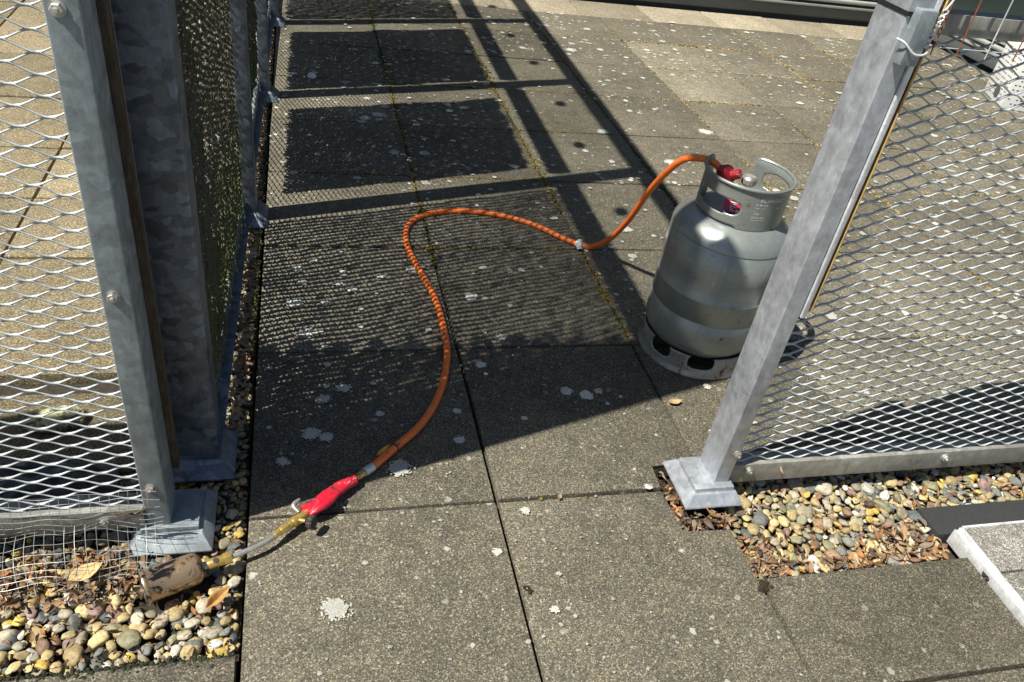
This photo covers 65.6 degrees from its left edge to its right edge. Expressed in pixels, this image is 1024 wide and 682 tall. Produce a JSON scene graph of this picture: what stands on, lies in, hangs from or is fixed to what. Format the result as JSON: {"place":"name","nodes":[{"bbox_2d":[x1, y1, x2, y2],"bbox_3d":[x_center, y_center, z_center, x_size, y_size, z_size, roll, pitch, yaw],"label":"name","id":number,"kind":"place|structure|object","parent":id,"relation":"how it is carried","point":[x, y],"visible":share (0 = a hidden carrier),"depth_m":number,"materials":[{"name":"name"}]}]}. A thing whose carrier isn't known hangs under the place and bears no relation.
{"place":"outdoors","nodes":[
{"label":"outdoors","id":0,"kind":"place"},
{"bbox_2d":[0,0,228,480],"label":"terrace paving","id":1,"kind":"structure","parent":0,"point":[29,17],"depth_m":2.18,"materials":[{"name":"beige concrete"}]},
{"bbox_2d":[20,405,86,432],"bbox_3d":[-0.989,0.170,1.715,0.128,0.047,0.073,-11,41,-26],"label":"stone","id":2,"kind":"object","parent":1,"relation":"on","point":[57,415],"visible":0.63,"depth_m":1.70,"materials":[{"name":"grey stone"}]},
{"bbox_2d":[0,458,119,500],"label":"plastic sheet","id":3,"kind":"object","parent":1,"relation":"on","point":[50,470],"visible":0.48,"depth_m":1.57,"materials":[{"name":"black plastic"}]},
{"bbox_2d":[273,61,669,479],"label":"ground","id":4,"kind":"structure","parent":0,"point":[663,478],"depth_m":2.02,"materials":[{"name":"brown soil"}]},
{"bbox_2d":[0,6,1023,681],"bbox_3d":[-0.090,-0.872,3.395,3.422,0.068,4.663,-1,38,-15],"label":"gravel","id":5,"kind":"structure","parent":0,"point":[130,634],"depth_m":1.65,"materials":[{"name":"beige gravel"}]},
{"bbox_2d":[0,490,169,593],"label":"wire cloth","id":6,"kind":"object","parent":5,"relation":"on","point":[96,539],"visible":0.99,"depth_m":1.42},
{"bbox_2d":[107,507,154,519],"bbox_3d":[-0.684,0.310,1.428,0.083,0.032,0.011,1,37,-12],"label":"twig","id":7,"kind":"object","parent":6,"relation":"in","point":[132,513],"visible":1,"depth_m":1.43,"materials":[{"name":"brown wood"}]},
{"bbox_2d":[42,0,217,557],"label":"gate post","id":8,"kind":"object","parent":5,"relation":"on","point":[187,523],"visible":0.98,"depth_m":1.19,"materials":[{"name":"metal"}]},
{"bbox_2d":[0,0,145,536],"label":"panel","id":9,"kind":"object","parent":8,"relation":"attached to","point":[73,507],"visible":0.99,"depth_m":1.29,"materials":[{"name":"metal"}]},
{"bbox_2d":[95,0,179,468],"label":"wooden plank","id":10,"kind":"object","parent":8,"relation":"attached to","point":[114,74],"visible":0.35,"depth_m":1.21,"materials":[{"name":"brown wood"}]},
{"bbox_2d":[109,0,237,482],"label":"fence post","id":11,"kind":"object","parent":5,"relation":"on","point":[147,45],"visible":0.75,"depth_m":1.33,"materials":[{"name":"metal"}]},
{"bbox_2d":[186,8,249,430],"bbox_3d":[-0.592,-1.112,1.349,0.090,2.552,1.070,-1,37,-14],"label":"fence bay","id":12,"kind":"object","parent":11,"relation":"attached to","point":[225,365],"visible":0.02,"depth_m":2.03,"materials":[{"name":"grey metal"}]},
{"bbox_2d":[175,0,247,399],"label":"woven screen","id":13,"kind":"object","parent":12,"relation":"attached to","point":[210,107],"visible":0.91,"depth_m":1.73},
{"bbox_2d":[228,0,268,230],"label":"fence post","id":14,"kind":"object","parent":5,"relation":"on","point":[256,210],"visible":0.67,"depth_m":2.31,"materials":[{"name":"metal"}]},
{"bbox_2d":[252,73,264,168],"bbox_3d":[-0.799,-1.753,2.168,0.090,2.552,1.050,-1,37,-14],"label":"fence bay","id":15,"kind":"object","parent":14,"relation":"attached to","point":[257,110],"visible":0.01,"depth_m":3.05,"materials":[{"name":"grey metal"}]},
{"bbox_2d":[246,0,262,106],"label":"woven screen","id":16,"kind":"object","parent":15,"relation":"attached to","point":[252,17],"visible":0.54,"depth_m":2.80,"materials":[{"name":"grey metal"}]},
{"bbox_2d":[137,463,375,605],"bbox_3d":[-0.461,0.363,1.551,0.514,0.067,0.094,-24,48,-37],"label":"gas torch","id":17,"kind":"object","parent":5,"relation":"on","point":[169,578],"visible":1,"depth_m":1.46,"materials":[{"name":"red metal"}]},
{"bbox_2d":[255,0,278,111],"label":"fence post","id":18,"kind":"object","parent":5,"relation":"on","point":[269,90],"visible":0.73,"depth_m":3.21,"materials":[{"name":"metal"}]},
{"bbox_2d":[254,1,273,59],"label":"fence bay","id":19,"kind":"object","parent":18,"relation":"attached to","point":[270,26],"visible":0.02,"depth_m":3.94,"materials":[{"name":"grey metal"}]},
{"bbox_2d":[254,0,270,29],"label":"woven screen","id":20,"kind":"object","parent":19,"relation":"attached to","point":[267,11],"visible":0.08,"depth_m":3.72,"materials":[{"name":"grey metal"}]},
{"bbox_2d":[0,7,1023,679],"bbox_3d":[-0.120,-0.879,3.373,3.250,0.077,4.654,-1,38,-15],"label":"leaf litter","id":21,"kind":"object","parent":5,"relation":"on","point":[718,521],"visible":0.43,"depth_m":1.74,"materials":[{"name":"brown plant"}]},
{"bbox_2d":[68,562,102,580],"bbox_3d":[-0.761,0.411,1.421,0.060,0.007,0.030,-27,61,-32],"label":"leaf","id":22,"kind":"object","parent":21,"relation":"on","point":[93,567],"visible":1,"depth_m":1.42,"materials":[{"name":"yellow plant"}]},
{"bbox_2d":[206,586,229,607],"bbox_3d":[-0.528,0.460,1.426,0.023,0.014,0.060,34,35,9],"label":"leaf","id":23,"kind":"object","parent":21,"relation":"on","point":[216,597],"visible":1,"depth_m":1.43,"materials":[{"name":"orange plant"}]},
{"bbox_2d":[706,507,719,516],"bbox_3d":[0.447,0.385,1.771,0.040,0.022,0.010,31,84,44],"label":"leaf","id":24,"kind":"object","parent":21,"relation":"on","point":[712,514],"visible":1,"depth_m":1.76,"materials":[{"name":"brown plant"}]},
{"bbox_2d":[663,0,939,512],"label":"gate post","id":25,"kind":"object","parent":5,"relation":"on","point":[885,57],"visible":1,"depth_m":1.46,"materials":[{"name":"metal"}]},
{"bbox_2d":[799,0,948,317],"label":"edge strip","id":26,"kind":"object","parent":25,"relation":"attached to","point":[881,138],"visible":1,"depth_m":1.37,"materials":[{"name":"metal"}]},
{"bbox_2d":[729,8,1023,481],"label":"panel","id":27,"kind":"object","parent":25,"relation":"attached to","point":[807,461],"visible":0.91,"depth_m":1.70,"materials":[{"name":"metal"}]},
{"bbox_2d":[896,0,954,56],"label":"tie wire","id":28,"kind":"object","parent":25,"relation":"attached to","point":[943,15],"visible":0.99,"depth_m":1.21,"materials":[{"name":"metal"}]},
{"bbox_2d":[929,0,1023,61],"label":"wire netting","id":29,"kind":"object","parent":25,"relation":"attached to","point":[988,51],"visible":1,"depth_m":1.24,"materials":[{"name":"silver metal"}]},
{"bbox_2d":[914,500,1023,543],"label":"membrane strip","id":30,"kind":"object","parent":5,"relation":"on","point":[943,522],"visible":0.55,"depth_m":1.91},
{"bbox_2d":[961,520,1023,600],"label":"roof coping","id":31,"kind":"object","parent":5,"relation":"on","point":[1000,545],"visible":0.49,"depth_m":1.81,"materials":[{"name":"concrete"}]},
{"bbox_2d":[947,528,1023,627],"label":"aluminium trim","id":32,"kind":"structure","parent":31,"relation":"attached to","point":[961,542],"depth_m":1.75,"materials":[{"name":"silver metal"}]},
{"bbox_2d":[9,0,1023,681],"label":"paving","id":33,"kind":"structure","parent":0,"point":[949,620],"depth_m":2.16,"materials":[{"name":"concrete"}]},
{"bbox_2d":[269,0,284,34],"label":"fence post","id":34,"kind":"object","parent":33,"relation":"on","point":[278,18],"visible":0.65,"depth_m":4.11,"materials":[{"name":"metal"}]},
{"bbox_2d":[307,72,316,78],"bbox_3d":[-0.902,-1.193,3.580,0.038,0.031,0.033,13,36,4],"label":"stone","id":35,"kind":"object","parent":33,"relation":"on","point":[310,75],"visible":1,"depth_m":3.57,"materials":[{"name":"white stone"}]},
{"bbox_2d":[367,1,630,352],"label":"joint soil","id":36,"kind":"structure","parent":33,"relation":"on","point":[445,306],"depth_m":2.36,"materials":[{"name":"brown soil"}]},
{"bbox_2d":[0,0,1023,681],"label":"moss","id":37,"kind":"object","parent":33,"relation":"on","point":[762,588],"visible":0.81,"depth_m":3.11,"materials":[{"name":"green plant"}]},
{"bbox_2d":[371,154,721,468],"bbox_3d":[0.044,-0.301,2.155,0.916,0.544,1.202,-1,38,-15],"label":"gas hose","id":38,"kind":"object","parent":33,"relation":"on","point":[385,453],"visible":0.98,"depth_m":2.26,"materials":[{"name":"orange rubber"}]},
{"bbox_2d":[250,0,1023,680],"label":"lichen","id":39,"kind":"object","parent":33,"relation":"on","point":[338,602],"visible":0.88,"depth_m":2.53},
{"bbox_2d":[669,399,681,403],"bbox_3d":[0.424,0.157,2.067,0.040,0.007,0.020,-5,39,-19],"label":"leaf","id":40,"kind":"object","parent":33,"relation":"on","point":[675,401],"visible":1,"depth_m":2.07,"materials":[{"name":"plant"}]},
{"bbox_2d":[638,154,797,379],"bbox_3d":[0.557,-0.206,2.136,0.318,0.554,0.318,-1,38,-15],"label":"gas cylinder","id":41,"kind":"object","parent":33,"relation":"on","point":[723,244],"visible":0.94,"depth_m":2.02,"materials":[{"name":"paint"}]},
{"bbox_2d":[579,0,1023,72],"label":"building","id":42,"kind":"structure","parent":33,"relation":"on","point":[851,12],"depth_m":5.82,"materials":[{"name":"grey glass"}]},
{"bbox_2d":[984,41,1023,111],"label":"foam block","id":43,"kind":"object","parent":33,"relation":"on","point":[1003,76],"depth_m":4.75,"materials":[{"name":"white plastic"}]},
{"bbox_2d":[411,0,931,45],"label":"curb","id":44,"kind":"structure","parent":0,"point":[679,16],"depth_m":5.48,"materials":[{"name":"concrete"}]}
]}

